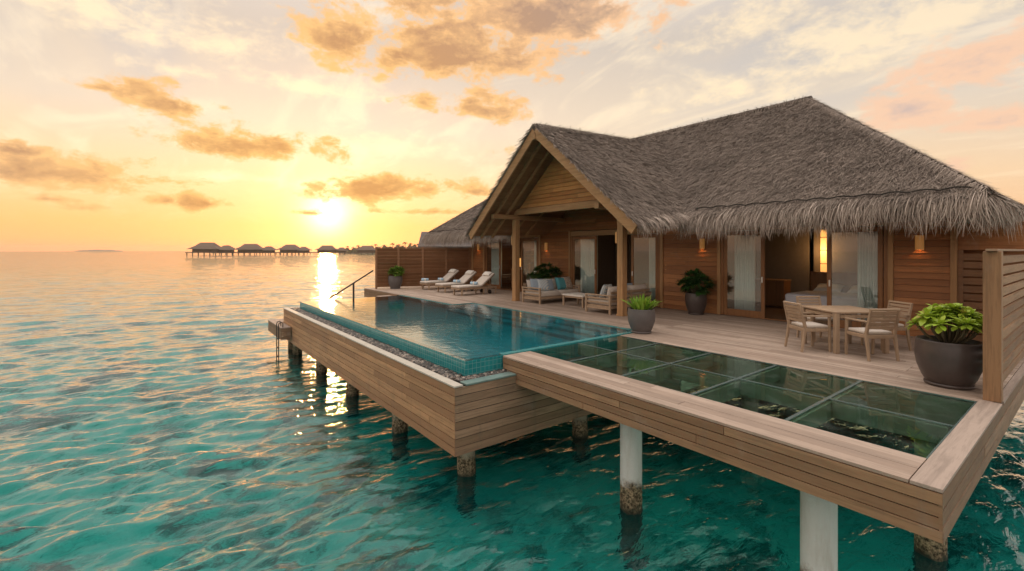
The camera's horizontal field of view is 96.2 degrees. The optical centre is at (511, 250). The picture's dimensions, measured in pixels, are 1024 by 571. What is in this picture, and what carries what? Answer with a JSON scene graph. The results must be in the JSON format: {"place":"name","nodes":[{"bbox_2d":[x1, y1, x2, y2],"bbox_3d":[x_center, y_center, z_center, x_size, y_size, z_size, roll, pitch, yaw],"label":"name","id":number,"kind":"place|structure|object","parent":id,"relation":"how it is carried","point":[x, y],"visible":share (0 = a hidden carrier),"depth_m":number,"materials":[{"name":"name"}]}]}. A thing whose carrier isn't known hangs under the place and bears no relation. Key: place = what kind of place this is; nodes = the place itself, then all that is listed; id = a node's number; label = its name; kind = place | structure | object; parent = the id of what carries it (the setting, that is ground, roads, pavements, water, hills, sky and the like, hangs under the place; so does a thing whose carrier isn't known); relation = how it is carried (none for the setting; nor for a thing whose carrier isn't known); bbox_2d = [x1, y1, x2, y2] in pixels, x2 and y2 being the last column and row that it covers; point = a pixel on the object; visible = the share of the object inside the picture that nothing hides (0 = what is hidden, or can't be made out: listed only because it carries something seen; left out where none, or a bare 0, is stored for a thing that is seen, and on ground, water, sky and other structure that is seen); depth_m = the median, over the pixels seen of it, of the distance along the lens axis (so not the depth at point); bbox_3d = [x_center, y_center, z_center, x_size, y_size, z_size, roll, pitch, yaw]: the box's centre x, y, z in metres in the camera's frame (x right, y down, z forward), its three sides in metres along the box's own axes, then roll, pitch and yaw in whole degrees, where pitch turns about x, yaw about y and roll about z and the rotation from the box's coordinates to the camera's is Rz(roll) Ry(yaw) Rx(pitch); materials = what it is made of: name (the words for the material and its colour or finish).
{"place":"outdoors","nodes":[
{"label":"outdoors","id":0,"kind":"place"},
{"bbox_2d":[79,250,119,250],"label":"island","id":1,"kind":"structure","parent":0,"point":[99,250],"depth_m":2631.32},
{"bbox_2d":[0,251,1023,570],"bbox_3d":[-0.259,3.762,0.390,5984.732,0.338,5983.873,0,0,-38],"label":"water","id":2,"kind":"structure","parent":0,"point":[162,411],"depth_m":7.80,"materials":[{"name":"teal liquid"}]},
{"bbox_2d":[185,242,240,254],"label":"water bungalow","id":3,"kind":"object","parent":2,"relation":"in","point":[207,247],"visible":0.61,"depth_m":368.67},
{"bbox_2d":[233,244,280,254],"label":"water bungalow","id":4,"kind":"object","parent":2,"relation":"in","point":[250,248],"visible":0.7,"depth_m":396.50,"materials":[{"name":"brown wicker"}]},
{"bbox_2d":[213,253,367,254],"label":"jetty","id":5,"kind":"object","parent":2,"relation":"in","point":[274,253],"visible":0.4,"depth_m":428.76,"materials":[{"name":"brown wood"}]},
{"bbox_2d":[277,245,314,254],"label":"water bungalow","id":6,"kind":"object","parent":2,"relation":"in","point":[291,249],"visible":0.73,"depth_m":424.71,"materials":[{"name":"brown wicker"}]},
{"bbox_2d":[315,245,349,253],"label":"water bungalow","id":7,"kind":"object","parent":2,"relation":"in","point":[322,249],"visible":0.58,"depth_m":451.80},
{"bbox_2d":[354,246,374,253],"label":"water bungalow","id":8,"kind":"object","parent":2,"relation":"in","point":[366,249],"visible":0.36,"depth_m":477.31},
{"bbox_2d":[0,0,1023,250],"label":"sky","id":9,"kind":"structure","parent":0,"point":[126,125],"materials":[{"name":"orange"}]},
{"bbox_3d":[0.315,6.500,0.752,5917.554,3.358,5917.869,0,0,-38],"label":"seabed","id":10,"kind":"structure","parent":0,"visible":0},
{"bbox_2d":[288,341,292,349],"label":"support pile","id":11,"kind":"object","parent":10,"relation":"on","point":[290,345],"visible":0.12,"depth_m":17.30,"materials":[{"name":"grey concrete"}]},
{"bbox_2d":[293,344,301,354],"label":"support pile","id":12,"kind":"object","parent":10,"relation":"on","point":[297,351],"visible":0.22,"depth_m":16.48,"materials":[{"name":"grey concrete"}]},
{"bbox_2d":[316,360,326,372],"bbox_3d":[-5.873,4.150,14.156,0.390,2.000,0.390,0,0,-38],"label":"support pile","id":13,"kind":"object","parent":10,"relation":"on","point":[320,368],"visible":0.21,"depth_m":14.02,"materials":[{"name":"grey concrete"}]},
{"bbox_2d":[346,381,358,396],"bbox_3d":[-4.135,4.150,11.897,0.390,2.000,0.390,0,0,-38],"label":"support pile","id":14,"kind":"object","parent":10,"relation":"on","point":[352,391],"visible":0.21,"depth_m":11.76,"materials":[{"name":"concrete"}]},
{"bbox_2d":[392,414,407,432],"bbox_3d":[-2.336,4.150,9.560,0.390,2.000,0.390,0,0,-38],"label":"support pile","id":15,"kind":"object","parent":10,"relation":"on","point":[399,425],"visible":0.29,"depth_m":9.43,"materials":[{"name":"grey concrete"}]},
{"bbox_2d":[457,451,475,476],"bbox_3d":[-0.773,4.150,7.759,0.390,2.000,0.390,0,0,-38],"label":"support pile","id":16,"kind":"object","parent":10,"relation":"on","point":[466,464],"visible":0.28,"depth_m":7.62,"materials":[{"name":"grey concrete"}]},
{"bbox_2d":[418,232,533,269],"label":"neighbour villa","id":17,"kind":"object","parent":10,"relation":"on","point":[423,234],"visible":0.03,"depth_m":43.75,"materials":[{"name":"brown wood"}]},
{"bbox_2d":[572,415,587,438],"bbox_3d":[1.381,4.150,9.354,0.390,2.000,0.390,0,0,-38],"label":"support pile","id":18,"kind":"object","parent":10,"relation":"on","point":[579,428],"visible":0.3,"depth_m":9.22,"materials":[{"name":"grey concrete"}]},
{"bbox_2d":[620,423,641,514],"bbox_3d":[1.733,3.705,6.684,0.403,2.890,0.403,0,0,-38],"label":"support pile","id":19,"kind":"object","parent":10,"relation":"on","point":[630,470],"visible":0.52,"depth_m":6.55,"materials":[{"name":"grey concrete"}]},
{"bbox_2d":[741,395,757,411],"bbox_3d":[4.668,3.705,9.019,0.390,2.890,0.390,0,0,-38],"label":"support pile","id":20,"kind":"object","parent":10,"relation":"on","point":[749,403],"visible":0.04,"depth_m":8.90,"materials":[{"name":"grey concrete"}]},
{"bbox_2d":[800,491,837,570],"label":"support pile","id":21,"kind":"object","parent":10,"relation":"on","point":[818,534],"visible":0.66,"depth_m":4.70,"materials":[{"name":"grey concrete"}]},
{"bbox_2d":[914,438,947,561],"bbox_3d":[5.199,3.705,5.705,0.390,2.890,0.390,0,0,-38],"label":"support pile","id":22,"kind":"object","parent":10,"relation":"on","point":[933,550],"visible":0.27,"depth_m":5.61,"materials":[{"name":"grey concrete"}]},
{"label":"palm island","id":23,"kind":"structure","parent":0,"visible":0},
{"bbox_2d":[345,244,416,252],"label":"tree belt","id":24,"kind":"object","parent":23,"relation":"on","point":[353,249],"visible":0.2,"depth_m":599.32,"materials":[{"name":"green plant"}]},
{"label":"support pile","id":25,"kind":"object","parent":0,"visible":0},
{"bbox_2d":[364,286,1023,543],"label":"wooden deck","id":26,"kind":"structure","parent":25,"relation":"on","point":[645,383],"depth_m":6.03,"materials":[{"name":"brown wood"}]},
{"bbox_2d":[268,270,390,361],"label":"boarding steps","id":27,"kind":"structure","parent":26,"relation":"attached to","point":[276,327],"depth_m":16.13,"materials":[{"name":"brown wood"}]},
{"bbox_2d":[387,265,404,288],"bbox_3d":[-5.651,1.284,22.363,0.901,1.127,1.012,0,0,-38],"label":"potted plant","id":28,"kind":"object","parent":26,"relation":"on","point":[395,280],"visible":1,"depth_m":22.09,"materials":[{"name":"green plant"}]},
{"bbox_2d":[375,247,471,288],"bbox_3d":[-4.359,0.834,23.010,4.794,2.028,0.116,0,0,-20],"label":"privacy fence","id":29,"kind":"object","parent":26,"relation":"on","point":[417,264],"visible":0.77,"depth_m":22.92,"materials":[{"name":"brown wood"}]},
{"bbox_2d":[420,269,458,289],"bbox_3d":[-3.467,1.381,22.293,1.940,0.935,0.640,0,0,-40],"label":"sun lounger","id":30,"kind":"object","parent":26,"relation":"on","point":[450,275],"visible":0.81,"depth_m":22.21,"materials":[{"name":"beige fabric"}]},
{"bbox_2d":[435,270,477,292],"bbox_3d":[-2.489,1.381,20.825,1.940,0.935,0.640,0,0,-40],"label":"sun lounger","id":31,"kind":"object","parent":26,"relation":"on","point":[467,276],"visible":0.77,"depth_m":20.82,"materials":[{"name":"beige fabric"}]},
{"bbox_2d":[283,295,632,456],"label":"infinity pool","id":32,"kind":"structure","parent":26,"relation":"in","point":[437,373],"depth_m":9.32,"materials":[{"name":"wood"}]},
{"bbox_2d":[451,271,496,295],"bbox_3d":[-1.608,1.381,19.484,1.940,0.935,0.640,0,0,-40],"label":"sun lounger","id":33,"kind":"object","parent":26,"relation":"on","point":[484,278],"visible":0.98,"depth_m":19.52,"materials":[{"name":"beige fabric"}]},
{"bbox_2d":[526,262,562,278],"bbox_3d":[1.334,1.147,18.363,1.335,1.402,1.483,0,0,-17],"label":"potted plant","id":34,"kind":"object","parent":26,"relation":"on","point":[539,273],"visible":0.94,"depth_m":18.02,"materials":[{"name":"green plant"}]},
{"bbox_2d":[522,279,579,303],"bbox_3d":[1.439,1.446,16.738,1.994,0.803,0.992,0,0,-38],"label":"outdoor sofa","id":35,"kind":"object","parent":26,"relation":"on","point":[529,293],"visible":0.62,"depth_m":16.30,"materials":[{"name":"brown wood"}]},
{"bbox_2d":[530,279,538,289],"bbox_3d":[0.865,1.210,16.288,0.450,0.417,0.249,0,0,-9],"label":"throw cushion","id":36,"kind":"object","parent":35,"relation":"on","point":[533,282],"visible":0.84,"depth_m":16.21,"materials":[{"name":"white fabric"}]},
{"bbox_2d":[537,279,549,290],"bbox_3d":[1.108,1.220,16.299,0.450,0.417,0.249,0,0,-20],"label":"throw cushion","id":37,"kind":"object","parent":35,"relation":"on","point":[543,285],"visible":0.93,"depth_m":16.23,"materials":[{"name":"fabric"}]},
{"bbox_2d":[545,279,553,290],"bbox_3d":[1.307,1.230,16.402,0.420,0.389,0.240,0,0,-32],"label":"throw cushion","id":38,"kind":"object","parent":35,"relation":"on","point":[550,284],"visible":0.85,"depth_m":16.36,"materials":[{"name":"grey fabric"}]},
{"bbox_2d":[555,278,566,289],"bbox_3d":[1.809,1.210,16.914,0.480,0.445,0.258,0,0,-38],"label":"throw cushion","id":39,"kind":"object","parent":35,"relation":"on","point":[560,283],"visible":1,"depth_m":16.81,"materials":[{"name":"teal fabric"}]},
{"bbox_2d":[561,277,572,288],"bbox_3d":[2.058,1.200,17.131,0.258,0.445,0.480,0,0,44],"label":"throw cushion","id":40,"kind":"object","parent":35,"relation":"on","point":[568,282],"visible":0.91,"depth_m":17.05,"materials":[{"name":"fabric"}]},
{"bbox_2d":[562,292,597,307],"bbox_3d":[2.279,1.649,15.320,0.750,0.398,0.950,0,0,-38],"label":"coffee table","id":41,"kind":"object","parent":26,"relation":"on","point":[578,295],"visible":0.84,"depth_m":15.15,"materials":[{"name":"brown wood"}]},
{"bbox_2d":[585,284,651,314],"bbox_3d":[3.295,1.446,14.164,1.964,0.803,0.992,0,0,-38],"label":"outdoor sofa","id":42,"kind":"object","parent":26,"relation":"on","point":[609,302],"visible":0.66,"depth_m":13.71,"materials":[{"name":"brown wood"}]},
{"bbox_2d":[600,284,611,296],"bbox_3d":[2.835,1.220,13.893,0.249,0.417,0.450,0,0,41],"label":"throw cushion","id":43,"kind":"object","parent":42,"relation":"on","point":[604,289],"visible":0.69,"depth_m":13.74,"materials":[{"name":"fabric"}]},
{"bbox_2d":[621,294,661,333],"bbox_3d":[2.941,1.399,10.349,0.851,0.898,1.024,0,0,-2],"label":"potted plant","id":44,"kind":"object","parent":26,"relation":"on","point":[641,315],"visible":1,"depth_m":10.14,"materials":[{"name":"green plant"}]},
{"bbox_2d":[675,268,716,314],"bbox_3d":[5.281,1.173,13.321,1.214,1.351,1.046,0,0,35],"label":"potted plant","id":45,"kind":"object","parent":26,"relation":"on","point":[695,299],"visible":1,"depth_m":13.11,"materials":[{"name":"green plant"}]},
{"bbox_2d":[420,96,1023,341],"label":"water villa","id":46,"kind":"object","parent":26,"relation":"on","point":[786,183],"visible":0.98,"depth_m":12.98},
{"bbox_2d":[486,239,500,288],"bbox_3d":[-0.928,0.640,22.341,0.067,2.380,1.220,0,0,-38],"label":"sliding door","id":47,"kind":"structure","parent":46,"relation":"in","point":[498,286],"depth_m":21.89,"materials":[{"name":"brown wood"}]},
{"bbox_2d":[491,242,501,287],"bbox_3d":[-0.765,0.575,22.475,0.117,2.450,0.854,0,0,-38],"label":"curtain","id":48,"kind":"object","parent":46,"relation":"hanging from","point":[495,262],"visible":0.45,"depth_m":22.51,"materials":[{"name":"white fabric"}]},
{"bbox_2d":[511,269,525,288],"bbox_3d":[0.310,1.363,22.386,0.540,0.950,0.590,0,0,-38],"label":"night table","id":49,"kind":"object","parent":46,"relation":"on","point":[524,276],"visible":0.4,"depth_m":22.27,"materials":[{"name":"brown wood"}]},
{"bbox_2d":[521,238,537,290],"bbox_3d":[0.761,0.640,20.146,0.067,2.380,1.160,0,0,-38],"label":"sliding door","id":50,"kind":"structure","parent":46,"relation":"in","point":[522,239],"depth_m":20.52,"materials":[{"name":"brown wood"}]},
{"bbox_2d":[529,263,533,279],"bbox_3d":[2.246,1.238,22.330,2.000,1.200,2.110,0,0,-38],"label":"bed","id":51,"kind":"object","parent":46,"relation":"on","point":[531,266],"visible":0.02,"depth_m":22.57,"materials":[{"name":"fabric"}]},
{"bbox_2d":[534,241,535,271],"bbox_3d":[1.125,0.575,20.018,0.117,2.450,0.454,0,0,-38],"label":"curtain","id":52,"kind":"object","parent":46,"relation":"hanging from","point":[534,254],"visible":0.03,"depth_m":20.14,"materials":[{"name":"white fabric"}]},
{"bbox_2d":[573,236,596,293],"bbox_3d":[2.762,0.640,17.547,0.067,2.380,1.240,0,0,-38],"label":"sliding door","id":53,"kind":"structure","parent":46,"relation":"in","point":[574,237],"depth_m":17.12,"materials":[{"name":"brown wood"}]},
{"bbox_2d":[580,235,597,293],"bbox_3d":[2.949,0.575,17.649,0.117,2.450,0.874,0,0,-38],"label":"curtain","id":54,"kind":"object","parent":46,"relation":"hanging from","point":[587,265],"visible":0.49,"depth_m":17.61,"materials":[{"name":"white fabric"}]},
{"bbox_2d":[631,234,657,305],"bbox_3d":[4.430,0.640,15.379,0.067,2.380,1.070,0,0,-38],"label":"sliding door","id":55,"kind":"structure","parent":46,"relation":"in","point":[633,236],"depth_m":15.13,"materials":[{"name":"brown glass"}]},
{"bbox_2d":[649,233,656,300],"bbox_3d":[4.761,0.575,15.296,0.117,2.450,0.474,0,0,-38],"label":"curtain","id":56,"kind":"object","parent":46,"relation":"hanging from","point":[652,264],"visible":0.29,"depth_m":15.35,"materials":[{"name":"white fabric"}]},
{"bbox_2d":[700,238,704,248],"bbox_3d":[5.658,-0.200,13.693,0.100,0.330,0.150,0,0,-38],"label":"wall lamp","id":57,"kind":"object","parent":46,"relation":"attached to","point":[702,243],"visible":0.97,"depth_m":13.65,"materials":[{"name":"beige glass"}]},
{"bbox_2d":[734,230,754,310],"bbox_3d":[6.560,0.575,12.958,0.117,2.450,0.574,0,0,-38],"label":"curtain","id":58,"kind":"object","parent":46,"relation":"hanging from","point":[744,290],"visible":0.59,"depth_m":12.93,"materials":[{"name":"white fabric"}]},
{"bbox_2d":[724,230,764,317],"bbox_3d":[6.440,0.640,12.768,0.067,2.380,1.120,0,0,-38],"label":"sliding door","id":59,"kind":"structure","parent":46,"relation":"in","point":[760,314],"depth_m":12.72,"materials":[{"name":"brown glass"}]},
{"bbox_2d":[755,278,790,308],"bbox_3d":[8.513,1.388,15.008,0.540,0.900,0.940,0,0,-38],"label":"cabinet","id":60,"kind":"object","parent":46,"relation":"on","point":[776,290],"visible":0.66,"depth_m":14.76,"materials":[{"name":"brown wood"}]},
{"bbox_2d":[785,271,857,318],"bbox_3d":[8.933,1.238,12.618,2.110,1.200,2.000,0,0,-38],"label":"bed","id":61,"kind":"object","parent":46,"relation":"on","point":[844,288],"visible":0.41,"depth_m":13.08,"materials":[{"name":"fabric"}]},
{"bbox_2d":[820,230,826,271],"bbox_3d":[9.775,0.025,14.389,0.098,1.350,0.180,0,0,-38],"label":"wall lantern","id":62,"kind":"object","parent":46,"relation":"attached to","point":[823,251],"depth_m":14.36,"materials":[{"name":"glass"}]},
{"bbox_2d":[827,226,882,326],"bbox_3d":[7.999,0.640,10.744,0.067,2.380,1.090,0,0,-38],"label":"sliding door","id":63,"kind":"structure","parent":46,"relation":"in","point":[880,229],"depth_m":10.68,"materials":[{"name":"brown glass"}]},
{"bbox_2d":[857,226,883,320],"bbox_3d":[8.326,0.575,10.664,0.117,2.450,0.504,0,0,-38],"label":"curtain","id":64,"kind":"object","parent":46,"relation":"hanging from","point":[868,271],"visible":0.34,"depth_m":10.69,"materials":[{"name":"white fabric"}]},
{"bbox_2d":[915,235,923,249],"bbox_3d":[8.671,-0.170,9.779,0.100,0.330,0.150,0,0,-38],"label":"wall lamp","id":65,"kind":"object","parent":46,"relation":"attached to","point":[919,242],"visible":0.95,"depth_m":9.74,"materials":[{"name":"glass"}]},
{"bbox_2d":[783,301,831,351],"bbox_3d":[5.521,1.409,8.610,0.587,0.882,0.535,0,0,-1],"label":"dining chair","id":66,"kind":"object","parent":26,"relation":"on","point":[805,327],"visible":1,"depth_m":8.47,"materials":[{"name":"brown wood"}]},
{"bbox_2d":[796,296,832,341],"bbox_3d":[6.325,1.409,9.529,0.535,0.882,0.587,0,0,-1],"label":"dining chair","id":67,"kind":"object","parent":26,"relation":"on","point":[809,300],"visible":0.47,"depth_m":9.76,"materials":[{"name":"brown wood"}]},
{"bbox_2d":[801,306,888,353],"bbox_3d":[6.266,1.474,8.697,0.980,0.748,0.976,0,0,-1],"label":"dining table","id":68,"kind":"object","parent":26,"relation":"on","point":[847,311],"visible":0.75,"depth_m":8.28,"materials":[{"name":"brown wood"}]},
{"bbox_2d":[844,309,900,360],"bbox_3d":[6.198,1.409,7.909,0.535,0.882,0.587,0,0,-1],"label":"dining chair","id":69,"kind":"object","parent":26,"relation":"on","point":[872,330],"visible":1,"depth_m":7.69,"materials":[{"name":"brown wood"}]},
{"bbox_2d":[861,300,912,350],"bbox_3d":[7.109,1.409,8.722,0.587,0.882,0.535,0,0,-1],"label":"dining chair","id":70,"kind":"object","parent":26,"relation":"on","point":[907,316],"visible":0.39,"depth_m":8.54,"materials":[{"name":"brown wood"}]},
{"bbox_2d":[907,303,982,389],"bbox_3d":[6.017,1.283,6.296,0.860,1.131,0.974,0,0,25],"label":"potted plant","id":71,"kind":"object","parent":26,"relation":"on","point":[950,356],"visible":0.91,"depth_m":6.13,"materials":[{"name":"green plant"}]},
{"bbox_2d":[983,249,1023,402],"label":"privacy fence","id":72,"kind":"object","parent":26,"relation":"on","point":[1003,348],"visible":1,"depth_m":5.66,"materials":[{"name":"brown wood"}]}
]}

